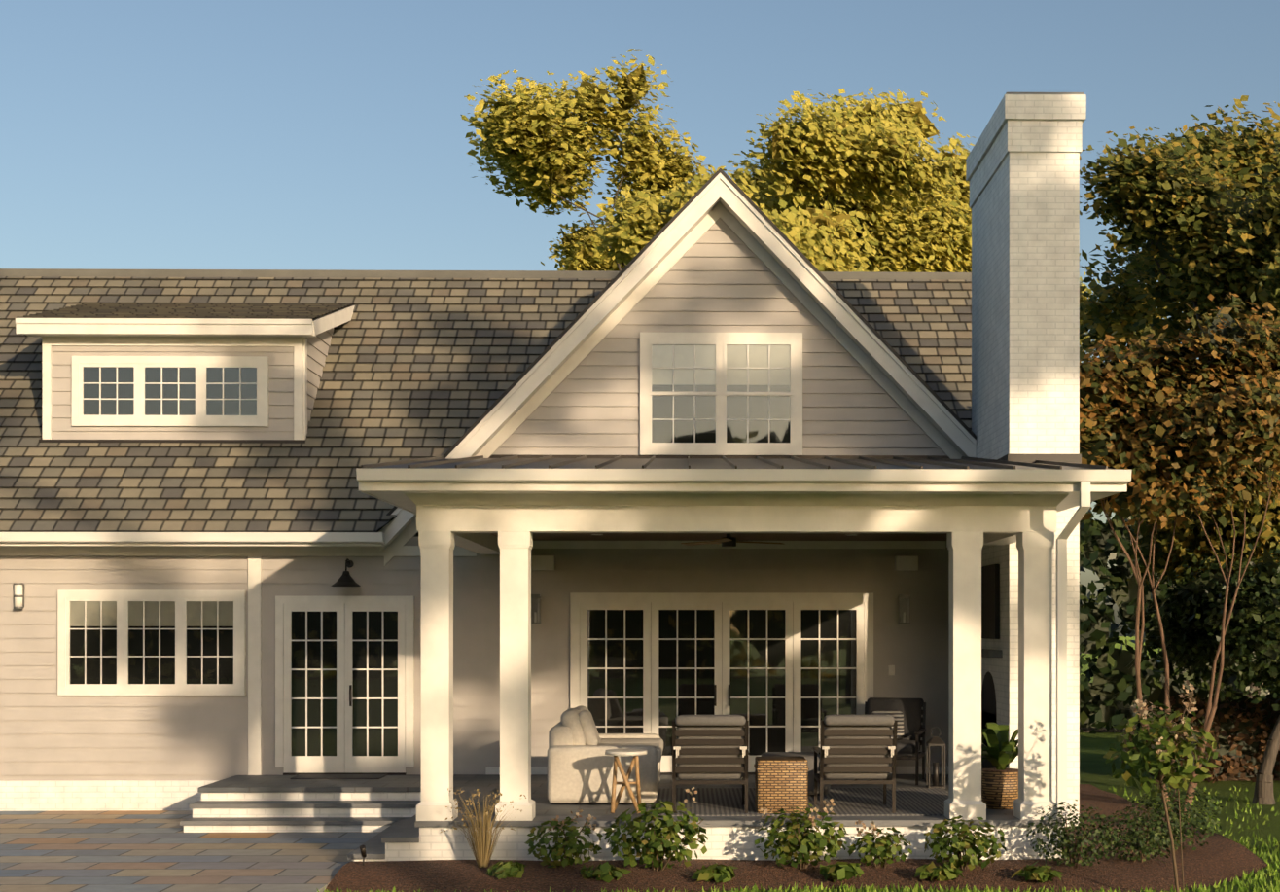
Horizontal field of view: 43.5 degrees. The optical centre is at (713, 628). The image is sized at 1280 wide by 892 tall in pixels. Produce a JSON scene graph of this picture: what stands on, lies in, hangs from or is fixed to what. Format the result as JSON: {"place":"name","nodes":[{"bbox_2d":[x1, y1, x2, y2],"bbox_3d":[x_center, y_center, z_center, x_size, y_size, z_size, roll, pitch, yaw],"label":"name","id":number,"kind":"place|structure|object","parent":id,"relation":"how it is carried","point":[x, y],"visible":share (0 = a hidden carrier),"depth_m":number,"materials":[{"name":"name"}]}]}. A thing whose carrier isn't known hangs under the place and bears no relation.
{"place":"outdoors","nodes":[
{"label":"outdoors","id":0,"kind":"place"},
{"bbox_2d":[0,810,380,891],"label":"patio","id":1,"kind":"structure","parent":0,"point":[101,851],"depth_m":16.36,"materials":[{"name":"grey stone"}]},
{"bbox_2d":[0,217,948,811],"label":"house siding","id":2,"kind":"object","parent":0,"point":[115,753],"visible":0.44,"depth_m":20.54,"materials":[{"name":"beige wood"}]},
{"bbox_2d":[440,787,526,867],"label":"dry grass","id":3,"kind":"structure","parent":0,"point":[481,835],"depth_m":15.13,"materials":[{"name":"brown plant"}]},
{"bbox_2d":[0,0,1279,636],"label":"sky","id":4,"kind":"structure","parent":0,"point":[135,134],"materials":[{"name":"blue"}]},
{"bbox_2d":[700,636,1279,891],"bbox_3d":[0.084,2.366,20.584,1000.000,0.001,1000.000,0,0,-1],"label":"ground","id":5,"kind":"structure","parent":0,"point":[1095,770],"depth_m":22.91,"materials":[{"name":"green plant"}]},
{"bbox_2d":[0,168,976,775],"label":"house trim","id":6,"kind":"structure","parent":5,"relation":"on","point":[796,271],"depth_m":20.45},
{"bbox_2d":[13,558,910,624],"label":"wall fixtures","id":7,"kind":"object","parent":6,"relation":"attached to","point":[345,579],"depth_m":20.41,"materials":[{"name":"metal"}]},
{"bbox_2d":[57,332,873,775],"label":"windows and doors","id":8,"kind":"structure","parent":6,"relation":"attached to","point":[343,685],"depth_m":20.53,"materials":[{"name":"white glass"}]},
{"bbox_2d":[0,268,971,536],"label":"roofs","id":9,"kind":"structure","parent":6,"relation":"on","point":[420,364],"depth_m":22.15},
{"bbox_2d":[179,774,1063,861],"bbox_3d":[-1.342,2.166,18.060,9.435,0.600,5.000,0,0,-1],"label":"porch base","id":10,"kind":"object","parent":5,"relation":"on","point":[385,806],"visible":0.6,"depth_m":16.55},
{"bbox_2d":[460,48,969,272],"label":"tree","id":11,"kind":"object","parent":5,"relation":"on","point":[537,147],"visible":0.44,"depth_m":46.94,"materials":[{"name":"yellow plant"}]},
{"bbox_2d":[355,455,1131,820],"bbox_3d":[0.250,-0.181,17.789,7.280,4.095,5.595,0,0,-1],"label":"porch","id":12,"kind":"object","parent":5,"relation":"on","point":[514,512],"visible":0.92,"depth_m":15.61,"materials":[{"name":"white wood"}]},
{"bbox_2d":[547,705,663,803],"bbox_3d":[-1.180,1.362,18.062,1.210,0.979,2.200,0,0,-1],"label":"sofa","id":13,"kind":"object","parent":12,"relation":"on","point":[580,765],"visible":0.96,"depth_m":16.97,"materials":[{"name":"fabric"}]},
{"bbox_2d":[289,774,948,816],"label":"rugs","id":14,"kind":"object","parent":12,"relation":"on","point":[847,801],"visible":0.61,"depth_m":17.25,"materials":[{"name":"fabric"}]},
{"bbox_2d":[671,714,749,813],"bbox_3d":[-0.037,1.364,16.401,0.791,1.003,0.980,0,0,-1],"label":"chair","id":15,"kind":"object","parent":14,"relation":"on","point":[709,747],"visible":1,"depth_m":16.06,"materials":[{"name":"grey"}]},
{"bbox_2d":[753,755,809,813],"bbox_3d":[0.693,1.593,16.378,0.530,0.545,0.530,0,0,-1],"label":"wicker side table","id":16,"kind":"object","parent":14,"relation":"on","point":[780,781],"visible":0.88,"depth_m":16.12,"materials":[{"name":"brown wicker"}]},
{"bbox_2d":[761,751,829,796],"bbox_3d":[0.917,1.636,17.997,0.740,0.460,0.700,0,0,-1],"label":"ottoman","id":17,"kind":"object","parent":14,"relation":"on","point":[808,757],"visible":0.25,"depth_m":17.66,"materials":[{"name":"grey fabric"}]},
{"bbox_2d":[812,714,897,813],"bbox_3d":[1.453,1.364,16.426,0.791,1.003,0.980,0,0,-1],"label":"chair","id":18,"kind":"object","parent":14,"relation":"on","point":[855,747],"visible":1,"depth_m":16.09,"materials":[{"name":"grey"}]},
{"bbox_2d":[604,748,646,813],"bbox_3d":[-0.892,1.558,16.367,0.430,0.633,0.430,0,0,-1],"label":"side table","id":19,"kind":"object","parent":12,"relation":"on","point":[634,753],"visible":0.94,"depth_m":16.30,"materials":[{"name":"brown wood"}]},
{"bbox_2d":[532,533,918,675],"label":"fan lights","id":20,"kind":"object","parent":12,"relation":"on","point":[543,562],"visible":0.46,"depth_m":20.38,"materials":[{"name":"grey metal"}]},
{"bbox_2d":[854,697,925,784],"bbox_3d":[2.193,1.364,19.705,0.791,1.003,0.980,0,0,13],"label":"chair","id":21,"kind":"object","parent":12,"relation":"on","point":[909,743],"visible":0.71,"depth_m":19.87,"materials":[{"name":"brown"}]},
{"bbox_2d":[871,711,903,740],"bbox_3d":[2.148,1.192,19.742,0.400,0.354,0.181,0,0,-1],"label":"striped pillow","id":22,"kind":"object","parent":21,"relation":"on","point":[898,716],"visible":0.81,"depth_m":19.71,"materials":[{"name":"white fabric"}]},
{"bbox_2d":[925,726,945,788],"bbox_3d":[2.614,1.508,18.795,0.200,0.715,0.200,0,0,-1],"label":"floor lantern","id":23,"kind":"object","parent":12,"relation":"on","point":[935,741],"visible":0.96,"depth_m":18.76,"materials":[{"name":"grey metal"}]},
{"bbox_2d":[981,722,1018,809],"bbox_3d":[3.102,1.427,16.691,0.820,0.878,0.925,0,0,-1],"label":"fern planter","id":24,"kind":"object","parent":12,"relation":"on","point":[1000,785],"visible":0.71,"depth_m":16.58,"materials":[{"name":"wicker"}]},
{"bbox_2d":[324,783,1267,891],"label":"mulch bed","id":25,"kind":"object","parent":5,"relation":"on","point":[1218,857],"visible":0.58,"depth_m":14.93,"materials":[{"name":"brown soil"}]},
{"bbox_2d":[359,845,366,865],"bbox_3d":[-3.328,2.183,15.209,0.056,0.265,0.109,0,0,-1],"label":"path light","id":26,"kind":"object","parent":25,"relation":"on","point":[363,851],"visible":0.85,"depth_m":15.19,"materials":[{"name":"grey metal"}]},
{"bbox_2d":[486,860,526,879],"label":"hosta","id":27,"kind":"object","parent":25,"relation":"on","point":[502,870],"visible":0.92,"depth_m":14.72,"materials":[{"name":"green plant"}]},
{"bbox_2d":[524,809,603,867],"bbox_3d":[-1.419,1.988,15.173,0.747,0.625,0.623,0,0,-1],"label":"shrub","id":28,"kind":"object","parent":25,"relation":"on","point":[570,839],"visible":1,"depth_m":15.06,"materials":[{"name":"green plant"}]},
{"bbox_2d":[579,861,631,883],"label":"hosta","id":29,"kind":"object","parent":25,"relation":"on","point":[607,871],"visible":1,"depth_m":14.63,"materials":[{"name":"green plant"}]},
{"bbox_2d":[604,786,708,871],"bbox_3d":[-0.531,1.895,15.045,1.007,0.811,0.757,0,0,-1],"label":"shrub","id":30,"kind":"object","parent":25,"relation":"on","point":[657,845],"visible":1,"depth_m":14.95,"materials":[{"name":"green plant"}]},
{"bbox_2d":[691,862,738,883],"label":"hosta","id":31,"kind":"object","parent":25,"relation":"on","point":[720,873],"visible":1,"depth_m":14.60,"materials":[{"name":"green plant"}]},
{"bbox_2d":[754,798,848,869],"bbox_3d":[0.836,1.963,15.155,0.894,0.676,0.792,0,0,-1],"label":"shrub","id":32,"kind":"object","parent":25,"relation":"on","point":[805,838],"visible":1,"depth_m":15.05,"materials":[{"name":"green plant"}]},
{"bbox_2d":[819,861,864,882],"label":"hosta","id":33,"kind":"object","parent":25,"relation":"on","point":[840,871],"visible":0.98,"depth_m":14.68,"materials":[{"name":"green plant"}]},
{"bbox_2d":[847,818,912,867],"bbox_3d":[1.580,2.053,15.254,0.630,0.494,0.486,0,0,-1],"label":"shrub","id":34,"kind":"object","parent":25,"relation":"on","point":[882,844],"visible":0.96,"depth_m":15.18,"materials":[{"name":"green plant"}]},
{"bbox_2d":[914,860,964,881],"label":"hosta","id":35,"kind":"object","parent":25,"relation":"on","point":[952,871],"visible":0.98,"depth_m":14.64,"materials":[{"name":"green plant"}]},
{"bbox_2d":[924,815,1006,870],"bbox_3d":[2.373,2.031,15.132,0.796,0.542,0.699,0,0,-1],"label":"shrub","id":36,"kind":"object","parent":25,"relation":"on","point":[973,855],"visible":1,"depth_m":15.03,"materials":[{"name":"green plant"}]},
{"bbox_2d":[1010,860,1063,882],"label":"hosta","id":37,"kind":"object","parent":25,"relation":"on","point":[1043,873],"visible":0.98,"depth_m":14.60,"materials":[{"name":"green plant"}]},
{"bbox_2d":[1026,799,1122,868],"bbox_3d":[3.418,1.958,15.187,0.917,0.685,0.835,0,0,-1],"label":"boxwood","id":38,"kind":"object","parent":25,"relation":"on","point":[1065,838],"visible":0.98,"depth_m":15.10,"materials":[{"name":"green plant"}]},
{"bbox_2d":[1095,807,1182,861],"bbox_3d":[4.113,2.010,15.492,0.834,0.577,0.787,0,0,-1],"label":"boxwood","id":39,"kind":"object","parent":25,"relation":"on","point":[1133,833],"visible":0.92,"depth_m":15.41,"materials":[{"name":"green plant"}]},
{"bbox_2d":[1123,782,1223,851],"bbox_3d":[4.700,1.917,16.364,0.999,0.769,1.005,0,0,-1],"label":"boxwood","id":40,"kind":"object","parent":25,"relation":"on","point":[1194,823],"visible":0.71,"depth_m":16.23,"materials":[{"name":"green plant"}]},
{"bbox_2d":[317,784,1279,891],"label":"grass","id":41,"kind":"structure","parent":5,"relation":"on","point":[1262,882],"depth_m":14.46,"materials":[{"name":"green plant"}]},
{"bbox_2d":[715,86,1083,302],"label":"tree","id":42,"kind":"object","parent":5,"relation":"on","point":[938,238],"visible":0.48,"depth_m":49.13,"materials":[{"name":"yellow plant"}]},
{"bbox_2d":[965,92,1085,826],"bbox_3d":[3.703,-1.819,19.438,1.020,8.570,2.530,0,0,-1],"label":"chimney","id":43,"kind":"object","parent":5,"relation":"on","point":[1022,168],"visible":0.62,"depth_m":18.24,"materials":[{"name":"white brick"}]},
{"bbox_2d":[1079,271,1101,362],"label":"tree","id":44,"kind":"object","parent":5,"relation":"on","point":[1087,290],"depth_m":54.89,"materials":[{"name":"green plant"}]},
{"bbox_2d":[1102,679,1219,891],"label":"hydrangea tree","id":45,"kind":"object","parent":5,"relation":"on","point":[1159,751],"visible":1,"depth_m":13.68,"materials":[{"name":"green plant"}]},
{"bbox_2d":[1079,507,1269,734],"bbox_3d":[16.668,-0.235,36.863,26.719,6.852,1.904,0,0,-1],"label":"tree","id":46,"kind":"object","parent":5,"relation":"on","point":[1108,694],"visible":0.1,"depth_m":36.83,"materials":[{"name":"green plant"}]},
{"bbox_2d":[1079,290,1279,817],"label":"crepe myrtle","id":47,"kind":"object","parent":5,"relation":"on","point":[1172,426],"visible":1,"depth_m":18.91,"materials":[{"name":"brown plant"}]},
{"bbox_2d":[1079,126,1279,698],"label":"tall tree","id":48,"kind":"object","parent":5,"relation":"on","point":[1158,201],"visible":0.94,"depth_m":25.38,"materials":[{"name":"green plant"}]},
{"bbox_2d":[1079,95,1279,362],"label":"tree","id":49,"kind":"object","parent":5,"relation":"on","point":[1113,311],"visible":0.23,"depth_m":30.30,"materials":[{"name":"green plant"}]},
{"bbox_2d":[1119,453,1279,591],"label":"tree","id":50,"kind":"object","parent":5,"relation":"on","point":[1193,539],"visible":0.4,"depth_m":22.54,"materials":[{"name":"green plant"}]},
{"bbox_2d":[1124,539,1279,804],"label":"tree","id":51,"kind":"object","parent":5,"relation":"on","point":[1191,612],"visible":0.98,"depth_m":21.72,"materials":[{"name":"green plant"}]},
{"bbox_2d":[1137,683,1279,782],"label":"brown hedge","id":52,"kind":"object","parent":5,"relation":"on","point":[1240,730],"visible":0.62,"depth_m":25.03,"materials":[{"name":"brown plant"}]},
{"bbox_2d":[1252,552,1279,711],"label":"tree","id":53,"kind":"object","parent":5,"relation":"on","point":[1276,707],"visible":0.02,"depth_m":23.82,"materials":[{"name":"green plant"}]}
]}

